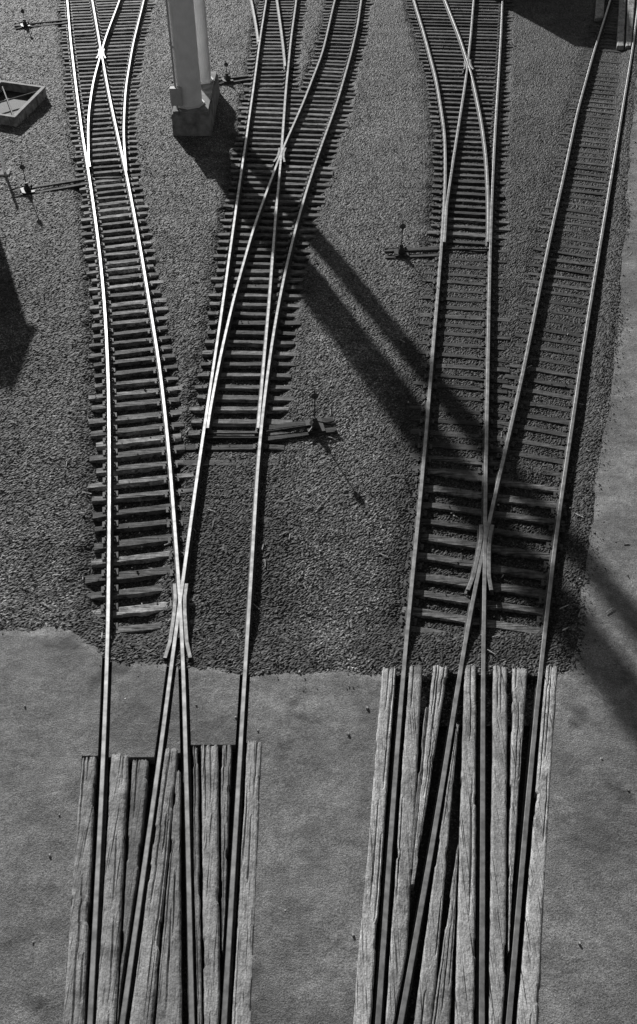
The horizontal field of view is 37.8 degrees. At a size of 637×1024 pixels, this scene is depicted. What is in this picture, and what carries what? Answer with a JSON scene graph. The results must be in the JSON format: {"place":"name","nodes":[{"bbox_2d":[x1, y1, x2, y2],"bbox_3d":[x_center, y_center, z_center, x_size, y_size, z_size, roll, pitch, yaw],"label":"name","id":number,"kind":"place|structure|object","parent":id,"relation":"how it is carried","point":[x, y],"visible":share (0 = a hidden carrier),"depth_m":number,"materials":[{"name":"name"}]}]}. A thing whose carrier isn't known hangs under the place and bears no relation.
{"place":"outdoors","nodes":[
{"label":"outdoors","id":0,"kind":"place"},
{"bbox_2d":[165,0,219,135],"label":"bridge pier","id":1,"kind":"structure","parent":0,"point":[194,93],"depth_m":34.70,"materials":[{"name":"concrete"}]},
{"bbox_2d":[87,726,538,1023],"bbox_3d":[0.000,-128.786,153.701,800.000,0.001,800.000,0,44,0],"label":"ground","id":2,"kind":"structure","parent":0,"point":[453,840],"depth_m":15.10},
{"bbox_2d":[57,0,201,1023],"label":"railway track","id":3,"kind":"structure","parent":2,"relation":"on","point":[101,41],"depth_m":24.21,"materials":[{"name":"metal"}]},
{"bbox_2d":[373,0,570,1023],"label":"railway track","id":4,"kind":"structure","parent":2,"relation":"on","point":[484,475],"depth_m":23.36,"materials":[{"name":"metal"}]},
{"bbox_2d":[395,0,636,1023],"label":"railway track","id":5,"kind":"structure","parent":2,"relation":"on","point":[519,390],"depth_m":23.71,"materials":[{"name":"metal"}]},
{"bbox_2d":[0,79,636,1023],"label":"asphalt pavement","id":6,"kind":"structure","parent":0,"point":[316,777],"depth_m":15.58,"materials":[{"name":"grey asphalt"}]},
{"bbox_2d":[63,740,261,1023],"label":"timber level crossing","id":7,"kind":"object","parent":6,"relation":"on","point":[166,863],"visible":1,"depth_m":14.29,"materials":[{"name":"grey wood"}]},
{"bbox_2d":[0,0,636,726],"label":"ballast","id":8,"kind":"structure","parent":6,"relation":"on","point":[526,196],"depth_m":24.84,"materials":[{"name":"grey gravel"}]},
{"bbox_2d":[0,149,9,175],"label":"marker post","id":9,"kind":"object","parent":8,"relation":"on","point":[4,172],"visible":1,"depth_m":32.63,"materials":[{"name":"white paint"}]},
{"bbox_2d":[0,80,46,126],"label":"open pit frame","id":10,"kind":"object","parent":8,"relation":"on","point":[22,101],"visible":1,"depth_m":37.38,"materials":[{"name":"concrete"}]},
{"bbox_2d":[14,7,72,29],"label":"railroad switch stand","id":11,"kind":"object","parent":8,"relation":"on","point":[24,24],"visible":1,"depth_m":44.45,"materials":[{"name":"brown wood"}]},
{"bbox_2d":[12,161,87,197],"bbox_3d":[-9.228,-11.505,31.695,2.536,1.140,0.570,-17,47,-16],"label":"railroad switch stand","id":12,"kind":"object","parent":8,"relation":"on","point":[26,189],"visible":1,"depth_m":31.91,"materials":[{"name":"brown wood"}]},
{"bbox_2d":[219,59,250,84],"bbox_3d":[-3.643,-18.520,39.077,1.450,0.940,0.570,-15,46,-15],"label":"railroad switch stand","id":13,"kind":"object","parent":8,"relation":"on","point":[226,79],"visible":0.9,"depth_m":39.21,"materials":[{"name":"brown wood"}]},
{"bbox_2d":[262,389,336,443],"bbox_3d":[-0.516,-2.374,22.202,1.878,1.240,0.570,-8,45,-8],"label":"railroad switch stand","id":14,"kind":"object","parent":8,"relation":"on","point":[314,425],"visible":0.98,"depth_m":22.46,"materials":[{"name":"grey wood"}]},
{"bbox_2d":[0,0,636,690],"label":"loose ballast stones","id":15,"kind":"object","parent":8,"relation":"on","point":[350,350],"visible":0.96,"depth_m":25.23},
{"bbox_2d":[384,220,439,258],"bbox_3d":[2.900,-8.365,28.419,1.720,1.190,0.570,-3,44,-3],"label":"railroad switch stand","id":16,"kind":"object","parent":8,"relation":"on","point":[400,251],"visible":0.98,"depth_m":28.62,"materials":[{"name":"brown wood"}]},
{"bbox_2d":[594,0,634,49],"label":"timber level crossing","id":17,"kind":"object","parent":8,"relation":"on","point":[599,12],"visible":1,"depth_m":44.90,"materials":[{"name":"grey wood"}]},
{"bbox_2d":[353,664,556,1023],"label":"timber level crossing","id":18,"kind":"object","parent":6,"relation":"on","point":[412,808],"visible":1,"depth_m":14.71,"materials":[{"name":"grey wood"}]},
{"bbox_2d":[0,16,636,944],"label":"scattered litter","id":19,"kind":"object","parent":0,"point":[306,462],"visible":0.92,"depth_m":20.52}
]}

